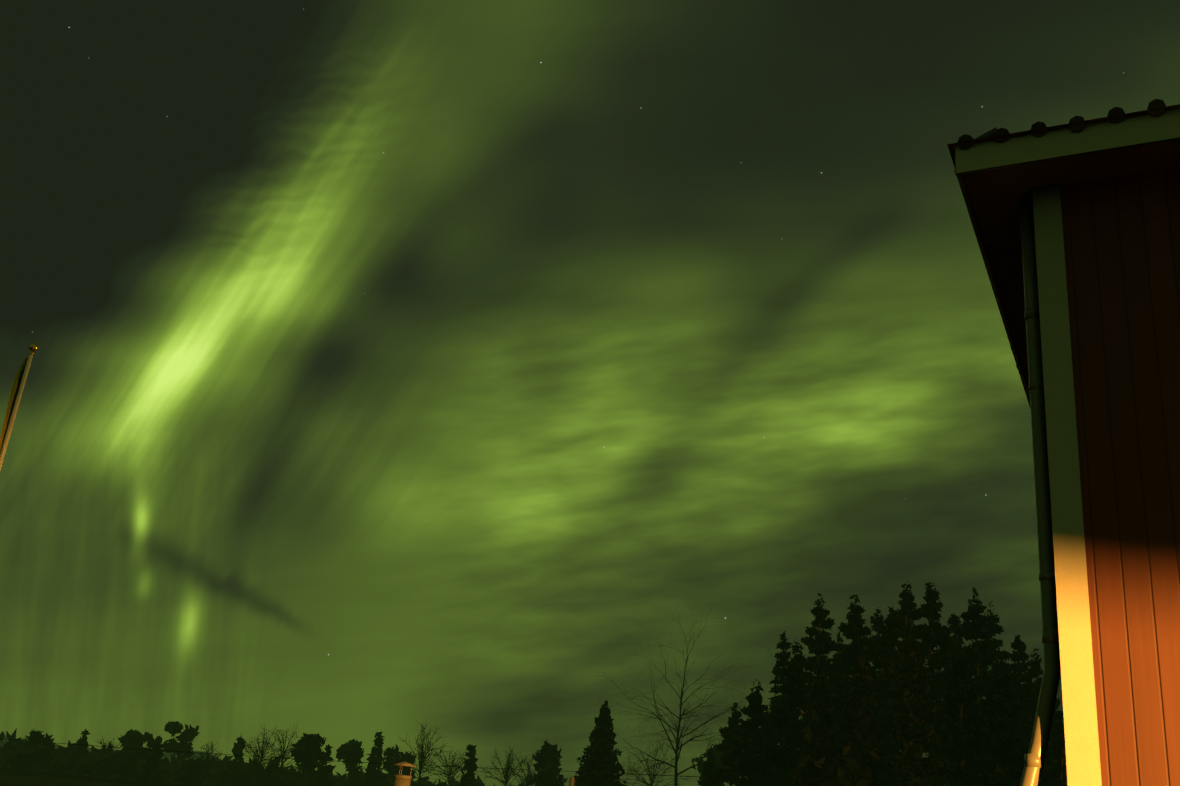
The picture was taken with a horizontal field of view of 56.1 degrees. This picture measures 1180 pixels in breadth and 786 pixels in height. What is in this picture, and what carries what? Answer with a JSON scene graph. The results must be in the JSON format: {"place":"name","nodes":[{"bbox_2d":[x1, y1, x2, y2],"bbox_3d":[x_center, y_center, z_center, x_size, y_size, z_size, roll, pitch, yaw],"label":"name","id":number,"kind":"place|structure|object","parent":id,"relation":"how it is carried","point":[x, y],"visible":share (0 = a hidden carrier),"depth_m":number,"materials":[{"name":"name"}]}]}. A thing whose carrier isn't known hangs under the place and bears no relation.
{"place":"outdoors","nodes":[
{"label":"outdoors","id":0,"kind":"place"},
{"bbox_2d":[0,741,205,785],"bbox_3d":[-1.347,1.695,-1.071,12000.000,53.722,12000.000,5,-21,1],"label":"ground","id":1,"kind":"structure","parent":0,"point":[8,777],"depth_m":120.12,"materials":[{"name":"black plant"}]},
{"bbox_2d":[0,342,37,469],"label":"flagpole","id":2,"kind":"object","parent":1,"relation":"on","point":[33,347],"visible":1,"depth_m":14.23,"materials":[{"name":"metal"}]},
{"bbox_2d":[0,357,27,451],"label":"pennant","id":3,"kind":"object","parent":2,"relation":"attached to","point":[16,386],"visible":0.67,"depth_m":14.30,"materials":[{"name":"fabric"}]},
{"bbox_2d":[0,721,786,785],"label":"treeline","id":4,"kind":"object","parent":1,"relation":"on","point":[37,752],"visible":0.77,"depth_m":148.61,"materials":[{"name":"green plant"}]},
{"bbox_2d":[569,777,574,785],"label":"wood post","id":5,"kind":"object","parent":1,"relation":"on","point":[571,781],"visible":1,"depth_m":27.88,"materials":[{"name":"brown wood"}]},
{"bbox_2d":[574,700,626,785],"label":"spruce","id":6,"kind":"object","parent":1,"relation":"on","point":[600,766],"visible":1,"depth_m":84.61,"materials":[{"name":"green plant"}]},
{"bbox_2d":[588,597,772,785],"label":"bare tree","id":7,"kind":"object","parent":1,"relation":"on","point":[677,742],"visible":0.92,"depth_m":99.45,"materials":[{"name":"brown plant"}]},
{"bbox_2d":[697,744,722,785],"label":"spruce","id":8,"kind":"object","parent":1,"relation":"on","point":[706,780],"visible":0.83,"depth_m":79.33,"materials":[{"name":"green plant"}]},
{"bbox_2d":[705,702,747,785],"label":"conifer tree","id":9,"kind":"object","parent":1,"relation":"on","point":[721,775],"visible":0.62,"depth_m":70.23,"materials":[{"name":"green plant"}]},
{"bbox_2d":[729,679,778,785],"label":"conifer tree","id":10,"kind":"object","parent":1,"relation":"on","point":[750,766],"visible":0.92,"depth_m":57.70,"materials":[{"name":"green plant"}]},
{"bbox_2d":[741,638,813,785],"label":"conifer tree","id":11,"kind":"object","parent":1,"relation":"on","point":[786,712],"visible":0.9,"depth_m":52.15,"materials":[{"name":"green plant"}]},
{"bbox_2d":[757,631,801,785],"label":"tall spruce","id":12,"kind":"object","parent":1,"relation":"on","point":[783,657],"visible":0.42,"depth_m":66.08,"materials":[{"name":"green plant"}]},
{"bbox_2d":[767,593,848,757],"bbox_3d":[12.177,18.149,60.046,4.683,14.571,4.522,-7,-24,30],"label":"conifer tree","id":13,"kind":"object","parent":1,"relation":"on","point":[820,644],"visible":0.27,"depth_m":60.62,"materials":[{"name":"green plant"}]},
{"bbox_2d":[791,670,841,785],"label":"tall spruce","id":14,"kind":"object","parent":1,"relation":"on","point":[818,763],"visible":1,"depth_m":46.00,"materials":[{"name":"green plant"}]},
{"bbox_2d":[829,631,858,782],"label":"tall spruce","id":15,"kind":"object","parent":1,"relation":"on","point":[839,639],"visible":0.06,"depth_m":70.22,"materials":[{"name":"green plant"}]},
{"bbox_2d":[829,594,886,764],"bbox_3d":[13.093,16.888,55.326,4.581,13.760,5.366,5,-21,1],"label":"conifer tree","id":16,"kind":"object","parent":1,"relation":"on","point":[843,663],"visible":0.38,"depth_m":56.36,"materials":[{"name":"green plant"}]},
{"bbox_2d":[834,646,884,785],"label":"tall spruce","id":17,"kind":"object","parent":1,"relation":"on","point":[862,729],"visible":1,"depth_m":45.74,"materials":[{"name":"green plant"}]},
{"bbox_2d":[842,607,895,739],"bbox_3d":[16.326,19.508,62.659,4.885,14.610,4.608,5,-21,1],"label":"conifer tree","id":18,"kind":"object","parent":1,"relation":"on","point":[877,627],"visible":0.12,"depth_m":64.10,"materials":[{"name":"green plant"}]},
{"bbox_2d":[872,605,928,785],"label":"tall spruce","id":19,"kind":"object","parent":1,"relation":"on","point":[888,674],"visible":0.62,"depth_m":53.68,"materials":[{"name":"green plant"}]},
{"bbox_2d":[876,581,938,705],"bbox_3d":[17.248,18.152,60.684,4.577,15.912,4.414,-6,-24,28],"label":"conifer tree","id":20,"kind":"object","parent":1,"relation":"on","point":[904,615],"visible":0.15,"depth_m":62.46,"materials":[{"name":"green plant"}]},
{"bbox_2d":[883,621,956,785],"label":"conifer tree","id":21,"kind":"object","parent":1,"relation":"on","point":[911,735],"visible":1,"depth_m":43.54,"materials":[{"name":"green plant"}]},
{"bbox_2d":[902,580,958,785],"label":"conifer tree","id":22,"kind":"object","parent":1,"relation":"on","point":[932,633],"visible":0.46,"depth_m":56.60,"materials":[{"name":"green plant"}]},
{"bbox_2d":[928,614,977,785],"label":"tall spruce","id":23,"kind":"object","parent":1,"relation":"on","point":[954,621],"visible":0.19,"depth_m":66.73,"materials":[{"name":"green plant"}]},
{"bbox_2d":[922,634,995,785],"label":"conifer tree","id":24,"kind":"object","parent":1,"relation":"on","point":[968,734],"visible":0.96,"depth_m":44.93,"materials":[{"name":"green plant"}]},
{"bbox_2d":[931,587,1033,785],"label":"conifer tree","id":25,"kind":"object","parent":1,"relation":"on","point":[967,630],"visible":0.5,"depth_m":54.01,"materials":[{"name":"green plant"}]},
{"bbox_2d":[945,601,1038,771],"bbox_3d":[21.582,18.478,59.000,4.995,14.892,5.072,17,-24,-28],"label":"conifer tree","id":26,"kind":"object","parent":1,"relation":"on","point":[993,626],"visible":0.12,"depth_m":60.39,"materials":[{"name":"green plant"}]},
{"bbox_2d":[965,656,1044,785],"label":"conifer tree","id":27,"kind":"object","parent":1,"relation":"on","point":[1002,696],"visible":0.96,"depth_m":46.16,"materials":[{"name":"green plant"}]},
{"bbox_2d":[1007,634,1049,783],"bbox_3d":[21.546,18.143,54.580,4.154,12.384,4.119,5,-21,1],"label":"tall spruce","id":28,"kind":"object","parent":1,"relation":"on","point":[1018,677],"visible":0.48,"depth_m":55.57,"materials":[{"name":"green plant"}]},
{"bbox_2d":[1024,648,1065,784],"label":"conifer tree","id":29,"kind":"object","parent":1,"relation":"on","point":[1036,670],"visible":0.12,"depth_m":62.93,"materials":[{"name":"green plant"}]},
{"bbox_2d":[1039,692,1066,785],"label":"spruce","id":30,"kind":"object","parent":1,"relation":"on","point":[1054,768],"visible":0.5,"depth_m":52.01,"materials":[{"name":"green plant"}]},
{"bbox_2d":[1060,167,1179,785],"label":"house walls","id":31,"kind":"structure","parent":1,"relation":"on","point":[1121,235],"depth_m":6.41,"materials":[{"name":"red wood"}]},
{"bbox_2d":[1019,200,1060,785],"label":"downpipe","id":32,"kind":"object","parent":31,"relation":"attached to","point":[1034,757],"visible":0.88,"depth_m":6.61,"materials":[{"name":"metal"}]},
{"bbox_2d":[1032,183,1101,785],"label":"house trim","id":33,"kind":"structure","parent":31,"relation":"attached to","point":[1079,707],"depth_m":6.44,"materials":[{"name":"wood"}]},
{"bbox_2d":[963,140,1179,392],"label":"soffit","id":34,"kind":"structure","parent":31,"relation":"attached to","point":[998,196],"depth_m":7.29,"materials":[{"name":"brown wood"}]},
{"bbox_2d":[3,737,346,777],"bbox_3d":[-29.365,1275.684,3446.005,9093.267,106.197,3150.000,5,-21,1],"label":"trees","id":35,"kind":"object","parent":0,"point":[163,757],"visible":0.06,"depth_m":3752.66,"materials":[{"name":"plant"}]},
{"bbox_2d":[392,761,415,785],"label":"stove flue","id":36,"kind":"object","parent":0,"point":[402,780],"visible":1,"depth_m":17.39,"materials":[{"name":"metal"}]},
{"bbox_2d":[0,0,1179,785],"label":"sky","id":37,"kind":"structure","parent":0,"point":[397,366],"materials":[{"name":"green"}]},
{"bbox_2d":[700,635,810,785],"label":"tree","id":38,"kind":"object","parent":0,"point":[765,696],"visible":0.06,"depth_m":93.23,"materials":[{"name":"green plant"}]},
{"bbox_2d":[947,99,1179,368],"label":"roof tiles","id":39,"kind":"object","parent":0,"point":[1156,107],"visible":0.12,"depth_m":6.90,"materials":[{"name":"black tile"}]},
{"bbox_2d":[1061,745,1067,785],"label":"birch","id":40,"kind":"object","parent":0,"point":[1065,767],"depth_m":26.82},
{"bbox_2d":[955,108,1179,405],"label":"fascia board","id":41,"kind":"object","parent":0,"point":[1124,133],"depth_m":6.88,"materials":[{"name":"wood"}]}
]}

